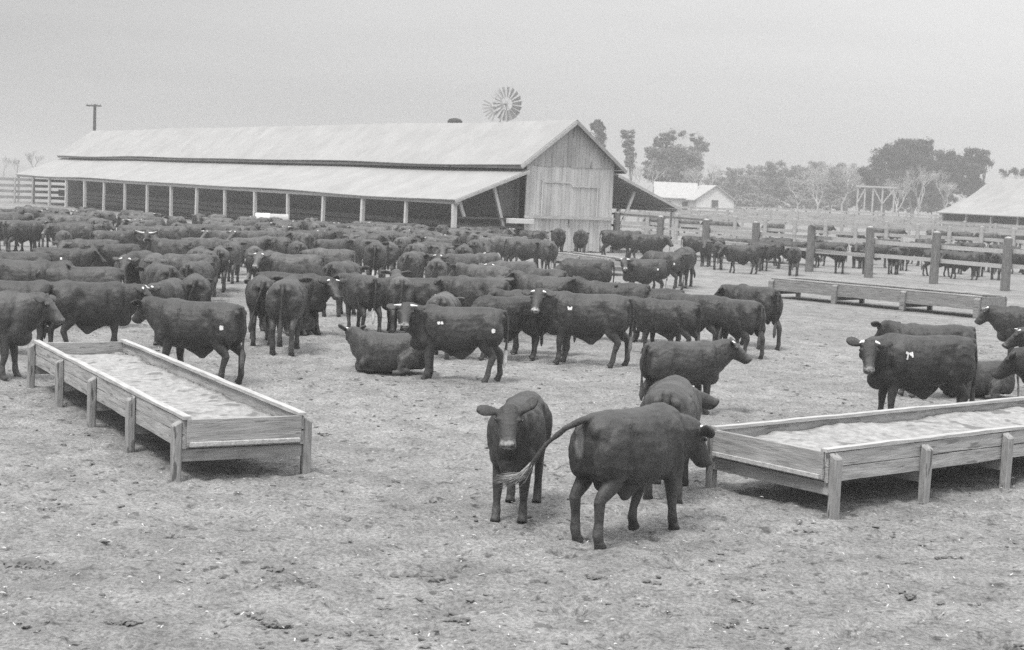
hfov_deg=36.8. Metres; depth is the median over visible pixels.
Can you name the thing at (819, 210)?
pen fence
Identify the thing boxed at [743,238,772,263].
cow
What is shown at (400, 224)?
cow
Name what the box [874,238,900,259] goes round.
cow
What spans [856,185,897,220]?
wooden frame
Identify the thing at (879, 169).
dense tree
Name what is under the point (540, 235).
cow
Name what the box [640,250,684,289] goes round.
cow
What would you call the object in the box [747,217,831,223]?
feed rail
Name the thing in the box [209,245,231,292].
cow
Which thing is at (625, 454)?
cow
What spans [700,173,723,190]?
farmyard tree
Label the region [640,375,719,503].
cow
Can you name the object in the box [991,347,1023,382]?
cow
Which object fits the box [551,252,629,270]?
feed trough
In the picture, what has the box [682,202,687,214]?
window
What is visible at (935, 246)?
corral fence
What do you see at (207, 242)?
cow
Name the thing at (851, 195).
farmyard tree
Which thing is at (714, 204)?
window
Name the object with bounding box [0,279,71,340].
cow
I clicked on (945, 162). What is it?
dense tree
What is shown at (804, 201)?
bush
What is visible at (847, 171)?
bare tree
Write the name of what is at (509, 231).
cow
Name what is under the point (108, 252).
cow
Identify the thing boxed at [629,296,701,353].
cow
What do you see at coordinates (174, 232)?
cow
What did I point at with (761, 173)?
farmyard tree
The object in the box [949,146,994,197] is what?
dense tree
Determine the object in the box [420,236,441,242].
cow
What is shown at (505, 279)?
cow
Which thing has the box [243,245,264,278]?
cow
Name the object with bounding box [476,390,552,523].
cow
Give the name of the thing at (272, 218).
cow
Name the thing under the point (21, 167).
hills
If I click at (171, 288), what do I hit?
cow
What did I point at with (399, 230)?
cow
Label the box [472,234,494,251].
cow
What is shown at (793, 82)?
sky
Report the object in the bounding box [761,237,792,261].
cow
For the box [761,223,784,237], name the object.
cow
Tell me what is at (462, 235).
cow
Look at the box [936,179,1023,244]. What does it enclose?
barn
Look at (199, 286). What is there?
cow
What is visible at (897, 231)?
cow
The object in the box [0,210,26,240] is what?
cow
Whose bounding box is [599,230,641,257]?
cow
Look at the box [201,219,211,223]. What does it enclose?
cow
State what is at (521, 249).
cow
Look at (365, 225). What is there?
cow
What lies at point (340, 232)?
cow
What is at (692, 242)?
cow
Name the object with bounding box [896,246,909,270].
cow
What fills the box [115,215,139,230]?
cow
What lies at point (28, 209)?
cow
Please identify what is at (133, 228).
cow
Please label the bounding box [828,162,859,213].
farmyard tree
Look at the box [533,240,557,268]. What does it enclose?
cow
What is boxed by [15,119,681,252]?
cattle shed
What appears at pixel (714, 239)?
cow
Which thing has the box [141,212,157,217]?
cow
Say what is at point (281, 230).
cow
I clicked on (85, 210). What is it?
cow
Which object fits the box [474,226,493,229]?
cow
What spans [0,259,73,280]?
cow
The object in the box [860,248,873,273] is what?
cow
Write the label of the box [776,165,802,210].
farmyard tree
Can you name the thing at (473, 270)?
cow
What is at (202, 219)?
cow
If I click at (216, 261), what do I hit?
cow
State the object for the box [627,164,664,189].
bare tree
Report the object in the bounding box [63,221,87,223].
cow
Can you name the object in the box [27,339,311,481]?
feed trough
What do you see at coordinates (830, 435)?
feed
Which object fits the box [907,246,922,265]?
cow
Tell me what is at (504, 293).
cow
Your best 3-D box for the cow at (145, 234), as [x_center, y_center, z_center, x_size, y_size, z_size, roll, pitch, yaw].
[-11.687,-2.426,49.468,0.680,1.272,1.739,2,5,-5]
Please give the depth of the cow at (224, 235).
54.74 m
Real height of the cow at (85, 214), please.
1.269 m
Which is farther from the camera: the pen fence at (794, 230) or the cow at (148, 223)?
the pen fence at (794, 230)
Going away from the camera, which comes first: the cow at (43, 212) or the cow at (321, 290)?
the cow at (321, 290)
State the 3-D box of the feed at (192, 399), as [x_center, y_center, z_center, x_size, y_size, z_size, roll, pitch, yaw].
[-4.460,0.776,18.890,1.196,0.168,7.010,0,6,-29]
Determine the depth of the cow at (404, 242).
55.13 m
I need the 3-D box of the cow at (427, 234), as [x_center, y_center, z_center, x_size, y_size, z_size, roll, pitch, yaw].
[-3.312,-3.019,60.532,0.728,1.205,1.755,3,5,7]
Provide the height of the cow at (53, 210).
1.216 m
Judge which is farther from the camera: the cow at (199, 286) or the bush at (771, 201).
the bush at (771, 201)
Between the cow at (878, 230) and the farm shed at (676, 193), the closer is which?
the cow at (878, 230)
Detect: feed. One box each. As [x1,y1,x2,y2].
[65,352,273,434]
[754,406,1023,476]
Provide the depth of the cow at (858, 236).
98.07 m
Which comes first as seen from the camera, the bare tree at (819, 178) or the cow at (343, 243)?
the cow at (343, 243)
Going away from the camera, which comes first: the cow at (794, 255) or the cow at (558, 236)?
the cow at (794, 255)
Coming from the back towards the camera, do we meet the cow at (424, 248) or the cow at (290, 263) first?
the cow at (424, 248)
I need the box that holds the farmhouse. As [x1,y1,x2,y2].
[685,185,736,214]
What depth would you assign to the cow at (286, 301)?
26.91 m
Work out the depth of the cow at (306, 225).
67.36 m
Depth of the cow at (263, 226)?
61.88 m
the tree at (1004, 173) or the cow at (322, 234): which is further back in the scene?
the tree at (1004, 173)
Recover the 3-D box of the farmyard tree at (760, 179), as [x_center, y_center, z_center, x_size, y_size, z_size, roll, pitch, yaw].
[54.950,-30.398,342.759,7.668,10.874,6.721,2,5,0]
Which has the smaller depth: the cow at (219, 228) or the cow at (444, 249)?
the cow at (444, 249)
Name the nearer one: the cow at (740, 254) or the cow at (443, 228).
the cow at (740, 254)
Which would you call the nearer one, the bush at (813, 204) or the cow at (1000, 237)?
the cow at (1000, 237)
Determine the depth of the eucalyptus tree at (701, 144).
297.55 m
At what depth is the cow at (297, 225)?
66.55 m
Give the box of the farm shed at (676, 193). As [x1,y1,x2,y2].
[653,181,697,214]
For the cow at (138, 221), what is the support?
on the ground
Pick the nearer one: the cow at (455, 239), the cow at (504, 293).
the cow at (504, 293)
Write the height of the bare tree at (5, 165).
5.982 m
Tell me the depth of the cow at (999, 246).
82.54 m
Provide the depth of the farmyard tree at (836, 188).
331.07 m
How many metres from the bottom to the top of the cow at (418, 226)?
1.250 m
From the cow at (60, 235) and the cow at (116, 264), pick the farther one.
the cow at (60, 235)
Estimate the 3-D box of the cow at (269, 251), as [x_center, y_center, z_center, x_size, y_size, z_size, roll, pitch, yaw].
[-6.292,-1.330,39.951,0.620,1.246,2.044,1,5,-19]
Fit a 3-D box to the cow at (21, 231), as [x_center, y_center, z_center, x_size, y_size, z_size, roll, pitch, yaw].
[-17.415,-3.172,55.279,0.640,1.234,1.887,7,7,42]
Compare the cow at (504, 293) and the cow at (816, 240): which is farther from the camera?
the cow at (816, 240)
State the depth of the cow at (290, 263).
37.66 m
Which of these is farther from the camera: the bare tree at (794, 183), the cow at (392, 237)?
the bare tree at (794, 183)
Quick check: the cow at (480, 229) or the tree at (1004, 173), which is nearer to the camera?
the cow at (480, 229)
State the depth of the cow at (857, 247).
72.51 m
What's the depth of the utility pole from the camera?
163.70 m
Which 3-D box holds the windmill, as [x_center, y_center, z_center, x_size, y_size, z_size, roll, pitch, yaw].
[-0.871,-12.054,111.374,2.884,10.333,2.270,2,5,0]
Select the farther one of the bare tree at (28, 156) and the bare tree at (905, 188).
the bare tree at (28, 156)
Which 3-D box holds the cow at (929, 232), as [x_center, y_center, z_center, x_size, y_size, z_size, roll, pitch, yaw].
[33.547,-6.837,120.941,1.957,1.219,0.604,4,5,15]
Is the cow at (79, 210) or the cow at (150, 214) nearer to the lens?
the cow at (150, 214)
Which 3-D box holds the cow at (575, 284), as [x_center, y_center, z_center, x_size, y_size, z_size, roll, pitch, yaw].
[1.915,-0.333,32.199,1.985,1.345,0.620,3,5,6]
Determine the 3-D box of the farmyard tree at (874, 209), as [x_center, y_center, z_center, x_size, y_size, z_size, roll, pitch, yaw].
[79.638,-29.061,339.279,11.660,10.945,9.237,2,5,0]
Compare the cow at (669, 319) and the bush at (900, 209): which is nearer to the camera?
the cow at (669, 319)
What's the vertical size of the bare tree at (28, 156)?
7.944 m
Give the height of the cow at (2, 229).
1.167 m
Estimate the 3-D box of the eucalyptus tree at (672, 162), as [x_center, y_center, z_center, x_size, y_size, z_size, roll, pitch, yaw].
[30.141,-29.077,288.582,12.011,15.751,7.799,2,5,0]
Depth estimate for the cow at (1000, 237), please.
122.38 m
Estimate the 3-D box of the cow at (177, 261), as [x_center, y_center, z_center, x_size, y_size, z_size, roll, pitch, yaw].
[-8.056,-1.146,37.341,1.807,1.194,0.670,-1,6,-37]
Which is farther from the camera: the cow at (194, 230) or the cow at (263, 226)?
the cow at (263, 226)
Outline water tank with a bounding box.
[448,118,461,122]
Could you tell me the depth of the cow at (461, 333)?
24.26 m
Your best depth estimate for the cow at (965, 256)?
66.02 m
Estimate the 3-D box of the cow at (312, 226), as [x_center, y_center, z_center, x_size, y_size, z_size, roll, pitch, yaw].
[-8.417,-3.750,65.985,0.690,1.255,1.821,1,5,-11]
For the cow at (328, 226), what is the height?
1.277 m
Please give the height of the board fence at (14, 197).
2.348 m
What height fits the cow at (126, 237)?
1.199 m
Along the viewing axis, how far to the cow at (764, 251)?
65.59 m
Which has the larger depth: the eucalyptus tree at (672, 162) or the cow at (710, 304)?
the eucalyptus tree at (672, 162)
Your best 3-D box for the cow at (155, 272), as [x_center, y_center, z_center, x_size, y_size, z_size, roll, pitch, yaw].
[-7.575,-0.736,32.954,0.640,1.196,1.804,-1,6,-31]
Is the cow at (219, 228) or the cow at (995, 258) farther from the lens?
the cow at (995, 258)
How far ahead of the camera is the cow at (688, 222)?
118.66 m
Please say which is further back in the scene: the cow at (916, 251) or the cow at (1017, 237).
the cow at (1017, 237)
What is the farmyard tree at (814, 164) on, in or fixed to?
on the ground
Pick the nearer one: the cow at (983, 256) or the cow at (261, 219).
the cow at (983, 256)
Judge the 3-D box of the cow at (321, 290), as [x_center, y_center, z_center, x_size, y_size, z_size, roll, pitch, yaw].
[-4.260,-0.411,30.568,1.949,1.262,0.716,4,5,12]
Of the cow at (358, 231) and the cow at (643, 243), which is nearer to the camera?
the cow at (358, 231)
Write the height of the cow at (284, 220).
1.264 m
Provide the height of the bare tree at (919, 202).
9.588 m
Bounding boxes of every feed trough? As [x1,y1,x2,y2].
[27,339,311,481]
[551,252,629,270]
[705,396,1023,519]
[768,277,1006,318]
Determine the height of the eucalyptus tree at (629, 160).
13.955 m
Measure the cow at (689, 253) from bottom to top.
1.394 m
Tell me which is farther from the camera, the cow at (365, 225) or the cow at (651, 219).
the cow at (651, 219)
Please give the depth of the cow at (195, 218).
72.11 m
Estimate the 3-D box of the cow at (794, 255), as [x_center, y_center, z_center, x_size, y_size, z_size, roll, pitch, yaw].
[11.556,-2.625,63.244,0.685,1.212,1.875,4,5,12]
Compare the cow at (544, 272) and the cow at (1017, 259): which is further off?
the cow at (1017, 259)
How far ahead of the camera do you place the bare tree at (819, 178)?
264.03 m
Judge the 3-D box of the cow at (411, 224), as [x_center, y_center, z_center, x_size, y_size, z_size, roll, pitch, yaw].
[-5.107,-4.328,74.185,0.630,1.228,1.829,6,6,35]
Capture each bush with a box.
[734,193,761,212]
[757,193,783,209]
[780,194,809,210]
[805,194,833,211]
[830,196,852,213]
[885,200,916,215]
[919,200,938,217]
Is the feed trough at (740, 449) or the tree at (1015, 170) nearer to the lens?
the feed trough at (740, 449)
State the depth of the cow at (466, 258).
42.02 m
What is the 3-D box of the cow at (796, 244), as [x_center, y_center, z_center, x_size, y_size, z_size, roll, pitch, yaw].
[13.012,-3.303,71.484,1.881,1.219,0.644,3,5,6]
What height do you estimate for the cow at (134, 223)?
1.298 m
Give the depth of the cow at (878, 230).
120.48 m
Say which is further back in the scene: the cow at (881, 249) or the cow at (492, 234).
the cow at (881, 249)
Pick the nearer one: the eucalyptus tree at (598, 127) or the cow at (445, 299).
the cow at (445, 299)
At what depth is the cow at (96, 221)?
58.05 m
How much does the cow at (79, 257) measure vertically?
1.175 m
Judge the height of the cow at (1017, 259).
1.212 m
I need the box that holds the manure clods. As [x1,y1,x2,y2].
[0,271,1023,649]
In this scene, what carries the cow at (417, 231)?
on the ground
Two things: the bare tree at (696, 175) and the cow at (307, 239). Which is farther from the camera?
the bare tree at (696, 175)
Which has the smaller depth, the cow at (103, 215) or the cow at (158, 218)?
the cow at (158, 218)
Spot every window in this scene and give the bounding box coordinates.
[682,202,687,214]
[711,200,717,207]
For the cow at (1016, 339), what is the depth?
25.86 m
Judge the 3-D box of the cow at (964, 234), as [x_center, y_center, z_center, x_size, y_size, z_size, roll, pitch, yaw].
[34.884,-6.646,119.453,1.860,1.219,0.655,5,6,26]
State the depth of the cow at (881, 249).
74.29 m
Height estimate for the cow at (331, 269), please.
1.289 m
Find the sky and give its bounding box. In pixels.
[0,0,1023,205]
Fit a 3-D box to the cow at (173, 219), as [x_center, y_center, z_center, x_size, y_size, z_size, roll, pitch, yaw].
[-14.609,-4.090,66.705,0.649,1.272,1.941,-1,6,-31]
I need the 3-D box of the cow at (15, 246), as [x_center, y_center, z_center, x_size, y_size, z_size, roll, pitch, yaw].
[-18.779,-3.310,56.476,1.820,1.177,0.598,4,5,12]
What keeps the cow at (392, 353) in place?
on the ground
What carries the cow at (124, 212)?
on the ground
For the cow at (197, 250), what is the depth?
39.23 m
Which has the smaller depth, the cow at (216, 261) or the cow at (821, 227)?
the cow at (216, 261)
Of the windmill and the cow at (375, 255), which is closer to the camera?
the cow at (375, 255)
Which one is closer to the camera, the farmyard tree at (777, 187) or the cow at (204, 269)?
the cow at (204, 269)
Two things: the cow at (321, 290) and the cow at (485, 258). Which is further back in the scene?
the cow at (485, 258)
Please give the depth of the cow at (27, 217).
59.64 m
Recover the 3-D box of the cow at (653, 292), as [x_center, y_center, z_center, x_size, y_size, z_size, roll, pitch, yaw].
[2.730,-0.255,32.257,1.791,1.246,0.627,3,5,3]
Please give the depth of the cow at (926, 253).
67.76 m
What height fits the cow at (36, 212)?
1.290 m
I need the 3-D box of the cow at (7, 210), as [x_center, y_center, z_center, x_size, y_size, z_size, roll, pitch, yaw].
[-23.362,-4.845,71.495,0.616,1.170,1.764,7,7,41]
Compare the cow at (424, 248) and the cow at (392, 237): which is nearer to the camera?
the cow at (424, 248)
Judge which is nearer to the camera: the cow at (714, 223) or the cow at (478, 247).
the cow at (478, 247)
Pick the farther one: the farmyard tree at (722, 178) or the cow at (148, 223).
the farmyard tree at (722, 178)
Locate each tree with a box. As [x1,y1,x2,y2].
[0,156,11,176]
[11,158,20,172]
[24,151,44,167]
[589,119,606,146]
[620,128,637,211]
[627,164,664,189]
[641,128,703,183]
[680,163,725,184]
[688,133,709,185]
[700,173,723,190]
[704,170,748,209]
[718,167,763,208]
[745,164,770,209]
[750,165,784,209]
[762,160,789,210]
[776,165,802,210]
[783,165,833,211]
[785,168,825,210]
[801,161,834,212]
[802,160,831,212]
[817,163,855,212]
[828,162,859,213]
[834,163,865,213]
[838,166,878,213]
[849,142,906,218]
[860,179,891,214]
[883,177,912,219]
[885,136,935,216]
[904,166,936,216]
[911,148,970,217]
[932,169,958,208]
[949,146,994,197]
[998,169,1008,178]
[1009,167,1023,178]
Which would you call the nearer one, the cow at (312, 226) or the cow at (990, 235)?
the cow at (312, 226)
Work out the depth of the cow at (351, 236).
53.25 m
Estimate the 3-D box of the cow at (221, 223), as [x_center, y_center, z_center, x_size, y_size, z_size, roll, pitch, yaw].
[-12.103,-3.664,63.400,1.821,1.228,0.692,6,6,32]
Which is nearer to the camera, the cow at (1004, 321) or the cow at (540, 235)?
the cow at (1004, 321)
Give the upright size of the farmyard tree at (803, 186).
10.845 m
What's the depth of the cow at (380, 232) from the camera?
60.26 m
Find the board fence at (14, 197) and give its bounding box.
[0,177,64,203]
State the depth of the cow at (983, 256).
69.11 m
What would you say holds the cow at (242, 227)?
on the ground
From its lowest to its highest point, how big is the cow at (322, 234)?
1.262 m
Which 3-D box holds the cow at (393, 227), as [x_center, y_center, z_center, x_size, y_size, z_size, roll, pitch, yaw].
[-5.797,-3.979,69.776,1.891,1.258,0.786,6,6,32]
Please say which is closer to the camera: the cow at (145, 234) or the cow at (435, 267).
the cow at (435, 267)
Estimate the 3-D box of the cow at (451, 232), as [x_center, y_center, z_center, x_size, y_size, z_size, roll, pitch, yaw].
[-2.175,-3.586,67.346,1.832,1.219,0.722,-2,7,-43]
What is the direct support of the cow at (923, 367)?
on the ground
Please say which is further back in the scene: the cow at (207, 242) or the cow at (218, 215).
the cow at (218, 215)
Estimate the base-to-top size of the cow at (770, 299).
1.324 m
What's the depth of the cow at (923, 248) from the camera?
80.93 m
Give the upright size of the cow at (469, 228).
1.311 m
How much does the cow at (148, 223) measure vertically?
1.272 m
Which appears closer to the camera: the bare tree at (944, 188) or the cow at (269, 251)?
the cow at (269, 251)
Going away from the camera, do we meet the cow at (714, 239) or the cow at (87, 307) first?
the cow at (87, 307)
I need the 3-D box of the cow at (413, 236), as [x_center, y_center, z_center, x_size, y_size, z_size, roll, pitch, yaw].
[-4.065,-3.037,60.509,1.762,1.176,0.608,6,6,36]
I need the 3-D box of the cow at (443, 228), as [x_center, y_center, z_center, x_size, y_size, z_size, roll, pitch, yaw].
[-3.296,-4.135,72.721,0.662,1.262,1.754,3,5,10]
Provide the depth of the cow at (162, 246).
43.94 m
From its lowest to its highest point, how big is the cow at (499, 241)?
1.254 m
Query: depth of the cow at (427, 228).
66.10 m
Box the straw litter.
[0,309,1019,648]
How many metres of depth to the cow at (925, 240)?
89.01 m
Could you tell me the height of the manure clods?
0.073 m
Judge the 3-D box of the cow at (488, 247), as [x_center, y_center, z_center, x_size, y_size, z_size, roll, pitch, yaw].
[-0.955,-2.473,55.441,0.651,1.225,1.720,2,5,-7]
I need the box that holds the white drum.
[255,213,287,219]
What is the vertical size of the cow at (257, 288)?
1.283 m
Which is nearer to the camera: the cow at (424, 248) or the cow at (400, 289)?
the cow at (400, 289)
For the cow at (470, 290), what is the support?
on the ground
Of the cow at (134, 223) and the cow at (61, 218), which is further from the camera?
the cow at (61, 218)
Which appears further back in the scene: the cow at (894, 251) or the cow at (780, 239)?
the cow at (780, 239)
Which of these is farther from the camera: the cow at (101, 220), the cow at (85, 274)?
the cow at (101, 220)
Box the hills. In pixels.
[0,164,946,207]
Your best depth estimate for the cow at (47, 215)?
64.62 m
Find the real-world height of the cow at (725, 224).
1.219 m
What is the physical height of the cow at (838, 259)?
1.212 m
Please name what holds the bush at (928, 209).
on the ground
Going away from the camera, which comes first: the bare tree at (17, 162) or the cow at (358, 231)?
the cow at (358, 231)
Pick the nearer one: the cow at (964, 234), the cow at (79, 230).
the cow at (79, 230)
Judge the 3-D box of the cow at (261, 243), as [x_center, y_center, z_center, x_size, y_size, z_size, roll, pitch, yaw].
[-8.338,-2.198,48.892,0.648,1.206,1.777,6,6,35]
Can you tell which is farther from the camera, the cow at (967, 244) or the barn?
the barn
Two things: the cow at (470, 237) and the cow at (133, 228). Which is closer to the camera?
the cow at (133, 228)
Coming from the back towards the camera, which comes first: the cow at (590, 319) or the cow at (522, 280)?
the cow at (522, 280)
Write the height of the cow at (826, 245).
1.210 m
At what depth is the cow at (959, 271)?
70.97 m
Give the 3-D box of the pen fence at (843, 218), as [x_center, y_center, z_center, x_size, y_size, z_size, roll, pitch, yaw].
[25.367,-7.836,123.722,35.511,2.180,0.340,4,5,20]
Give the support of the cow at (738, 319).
on the ground
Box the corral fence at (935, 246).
[610,211,1023,290]
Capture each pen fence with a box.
[615,208,1023,243]
[620,211,1023,255]
[637,205,940,234]
[733,205,941,227]
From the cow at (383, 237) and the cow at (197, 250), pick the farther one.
the cow at (383, 237)
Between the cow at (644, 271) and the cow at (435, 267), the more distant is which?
the cow at (644, 271)
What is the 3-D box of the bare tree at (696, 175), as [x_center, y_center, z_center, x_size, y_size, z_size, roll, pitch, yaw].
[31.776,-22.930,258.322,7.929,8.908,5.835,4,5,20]
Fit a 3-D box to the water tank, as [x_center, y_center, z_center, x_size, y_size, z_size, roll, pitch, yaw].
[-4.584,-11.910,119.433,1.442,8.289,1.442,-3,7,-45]
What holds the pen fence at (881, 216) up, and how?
on the ground
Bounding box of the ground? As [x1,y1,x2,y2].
[0,169,1023,649]
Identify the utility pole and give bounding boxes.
[86,104,101,130]
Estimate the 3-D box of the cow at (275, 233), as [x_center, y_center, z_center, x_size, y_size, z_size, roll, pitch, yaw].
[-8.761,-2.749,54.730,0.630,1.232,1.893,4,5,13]
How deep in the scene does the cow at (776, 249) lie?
68.57 m
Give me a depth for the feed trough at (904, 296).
45.60 m
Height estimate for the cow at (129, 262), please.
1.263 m
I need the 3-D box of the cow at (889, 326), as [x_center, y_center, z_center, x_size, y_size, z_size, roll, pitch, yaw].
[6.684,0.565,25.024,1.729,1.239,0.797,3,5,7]
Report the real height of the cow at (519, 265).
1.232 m
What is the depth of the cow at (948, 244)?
80.41 m
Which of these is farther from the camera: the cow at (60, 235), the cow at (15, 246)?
the cow at (15, 246)
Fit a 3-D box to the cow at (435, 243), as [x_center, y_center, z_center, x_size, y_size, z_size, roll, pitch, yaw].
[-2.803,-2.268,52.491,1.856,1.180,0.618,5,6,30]
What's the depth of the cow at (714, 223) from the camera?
120.33 m
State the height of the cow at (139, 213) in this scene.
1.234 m
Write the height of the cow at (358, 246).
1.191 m
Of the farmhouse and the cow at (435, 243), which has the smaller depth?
the cow at (435, 243)
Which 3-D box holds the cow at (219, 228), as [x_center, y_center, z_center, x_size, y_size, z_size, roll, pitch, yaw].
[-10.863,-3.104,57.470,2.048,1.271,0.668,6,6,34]
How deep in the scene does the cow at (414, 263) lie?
41.23 m
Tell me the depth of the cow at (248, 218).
71.56 m
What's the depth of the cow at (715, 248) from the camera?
65.03 m
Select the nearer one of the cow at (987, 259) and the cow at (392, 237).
the cow at (392, 237)
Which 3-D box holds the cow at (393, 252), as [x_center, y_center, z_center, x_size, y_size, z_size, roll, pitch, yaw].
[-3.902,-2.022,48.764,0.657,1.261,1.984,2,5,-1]
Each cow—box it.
[0,208,25,211]
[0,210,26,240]
[0,214,34,245]
[0,220,22,250]
[0,220,23,251]
[0,251,53,261]
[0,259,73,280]
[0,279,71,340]
[0,290,64,380]
[3,220,48,251]
[14,206,33,215]
[25,205,51,218]
[31,247,106,266]
[35,217,50,247]
[35,265,125,283]
[38,210,52,237]
[41,222,94,240]
[42,213,79,240]
[43,208,70,214]
[43,281,151,341]
[49,215,85,245]
[53,230,72,247]
[53,238,119,266]
[55,211,68,213]
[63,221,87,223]
[70,208,96,212]
[71,212,97,217]
[75,206,90,212]
[82,216,96,220]
[83,242,141,266]
[86,211,115,230]
[86,218,108,223]
[88,218,108,230]
[88,223,107,230]
[89,230,139,243]
[96,212,110,219]
[99,218,115,229]
[112,250,151,283]
[114,254,125,282]
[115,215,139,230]
[116,210,139,227]
[117,225,157,244]
[120,218,161,226]
[124,219,141,225]
[127,212,163,217]
[128,216,148,218]
[129,220,144,225]
[130,296,246,384]
[135,262,181,284]
[136,230,157,252]
[139,217,165,225]
[139,253,167,283]
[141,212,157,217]
[142,278,188,345]
[144,237,193,254]
[149,225,189,239]
[163,216,186,225]
[163,253,213,290]
[174,222,213,237]
[179,260,214,301]
[179,273,212,301]
[181,237,231,278]
[186,246,213,253]
[192,213,205,223]
[198,217,232,223]
[200,230,231,239]
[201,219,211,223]
[201,225,241,230]
[202,249,219,296]
[205,214,226,217]
[209,221,236,225]
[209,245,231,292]
[221,225,255,230]
[221,240,246,283]
[226,230,271,267]
[230,237,270,274]
[233,219,259,225]
[238,216,257,219]
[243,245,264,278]
[244,274,275,345]
[247,251,325,274]
[248,225,257,230]
[253,221,275,229]
[256,235,291,253]
[256,271,346,335]
[257,225,290,230]
[258,217,271,221]
[259,250,274,271]
[264,225,293,236]
[265,274,312,356]
[269,217,282,221]
[270,230,280,236]
[271,221,302,230]
[273,219,295,221]
[282,231,314,248]
[285,240,307,254]
[285,311,315,334]
[294,230,339,239]
[296,220,329,229]
[299,248,355,266]
[304,217,317,221]
[308,223,322,230]
[312,238,353,249]
[313,228,328,230]
[320,260,369,316]
[324,224,336,230]
[330,223,348,227]
[330,228,369,238]
[333,272,383,331]
[338,324,433,374]
[343,234,361,265]
[344,232,389,241]
[348,225,387,230]
[350,238,374,271]
[352,229,365,232]
[354,223,372,226]
[363,230,397,234]
[364,240,388,277]
[368,221,405,226]
[369,223,399,230]
[378,275,441,332]
[381,232,396,241]
[381,269,414,332]
[382,241,400,277]
[386,302,508,382]
[393,236,414,256]
[395,233,421,260]
[397,225,411,232]
[397,251,428,277]
[400,227,414,233]
[403,243,434,277]
[404,223,416,226]
[407,229,434,234]
[411,224,425,228]
[413,241,451,274]
[415,226,433,230]
[415,238,452,245]
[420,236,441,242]
[421,233,433,236]
[424,275,510,342]
[425,258,449,277]
[426,291,464,359]
[429,253,479,275]
[432,244,455,254]
[433,234,460,249]
[434,224,448,234]
[446,229,474,235]
[448,227,476,229]
[448,262,511,277]
[454,243,474,253]
[457,229,494,244]
[459,227,487,230]
[465,231,479,241]
[466,239,484,253]
[471,295,543,360]
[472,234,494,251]
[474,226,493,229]
[476,252,500,263]
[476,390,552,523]
[478,260,536,270]
[479,239,495,252]
[480,233,512,259]
[486,275,513,290]
[487,288,575,355]
[488,236,532,260]
[491,402,714,549]
[492,228,515,235]
[504,238,554,267]
[504,270,570,290]
[518,230,548,239]
[521,288,634,368]
[523,267,568,276]
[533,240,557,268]
[550,228,565,251]
[553,258,614,282]
[557,276,650,342]
[573,229,589,252]
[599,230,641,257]
[614,282,684,342]
[615,257,667,288]
[627,233,673,257]
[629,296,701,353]
[639,337,752,414]
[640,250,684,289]
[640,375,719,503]
[643,217,656,230]
[650,292,726,341]
[674,247,696,287]
[679,220,699,233]
[681,236,713,252]
[698,239,712,266]
[700,221,721,234]
[710,237,746,263]
[711,241,724,269]
[714,283,782,350]
[715,296,765,358]
[717,222,740,235]
[717,244,759,273]
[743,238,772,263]
[748,241,784,268]
[755,243,769,270]
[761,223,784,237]
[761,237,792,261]
[771,241,806,266]
[786,246,801,276]
[789,241,822,267]
[814,239,823,261]
[815,225,835,235]
[817,241,847,266]
[831,246,846,273]
[836,234,865,244]
[846,333,977,409]
[850,243,863,268]
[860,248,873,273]
[863,243,897,267]
[871,320,975,398]
[874,228,891,238]
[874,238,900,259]
[882,229,907,239]
[887,247,903,274]
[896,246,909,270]
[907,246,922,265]
[908,241,930,263]
[915,239,946,256]
[921,249,952,276]
[926,230,946,239]
[929,243,960,249]
[939,361,1018,399]
[940,251,980,279]
[950,250,963,274]
[951,231,972,242]
[955,242,985,251]
[971,251,985,276]
[973,232,998,244]
[974,305,1023,354]
[980,247,992,271]
[987,235,1002,246]
[988,253,1001,280]
[989,244,1019,248]
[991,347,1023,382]
[1000,253,1023,273]
[1002,235,1022,248]
[1002,327,1023,348]
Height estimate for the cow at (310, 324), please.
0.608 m
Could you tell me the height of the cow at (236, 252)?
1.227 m
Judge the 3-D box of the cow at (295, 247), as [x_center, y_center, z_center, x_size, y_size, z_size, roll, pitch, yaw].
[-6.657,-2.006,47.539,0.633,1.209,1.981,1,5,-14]
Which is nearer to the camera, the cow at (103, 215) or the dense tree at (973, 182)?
the cow at (103, 215)
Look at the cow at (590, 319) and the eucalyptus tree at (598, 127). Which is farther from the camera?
the eucalyptus tree at (598, 127)
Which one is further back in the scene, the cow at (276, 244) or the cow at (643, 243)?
the cow at (643, 243)
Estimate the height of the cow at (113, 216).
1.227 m
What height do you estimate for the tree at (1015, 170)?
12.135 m
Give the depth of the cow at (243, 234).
52.40 m
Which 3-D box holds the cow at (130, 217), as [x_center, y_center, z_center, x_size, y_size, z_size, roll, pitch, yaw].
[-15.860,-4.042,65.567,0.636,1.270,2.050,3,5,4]
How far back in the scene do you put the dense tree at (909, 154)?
296.96 m
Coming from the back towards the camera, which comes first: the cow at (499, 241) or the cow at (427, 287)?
the cow at (499, 241)
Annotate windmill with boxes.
[482,87,521,121]
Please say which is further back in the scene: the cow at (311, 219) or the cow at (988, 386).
the cow at (311, 219)
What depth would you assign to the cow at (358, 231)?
59.74 m
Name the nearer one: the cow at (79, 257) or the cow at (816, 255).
the cow at (79, 257)
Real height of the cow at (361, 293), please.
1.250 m
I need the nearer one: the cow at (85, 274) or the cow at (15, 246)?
the cow at (85, 274)
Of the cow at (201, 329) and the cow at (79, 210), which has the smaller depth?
the cow at (201, 329)
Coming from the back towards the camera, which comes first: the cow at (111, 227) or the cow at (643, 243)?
the cow at (643, 243)

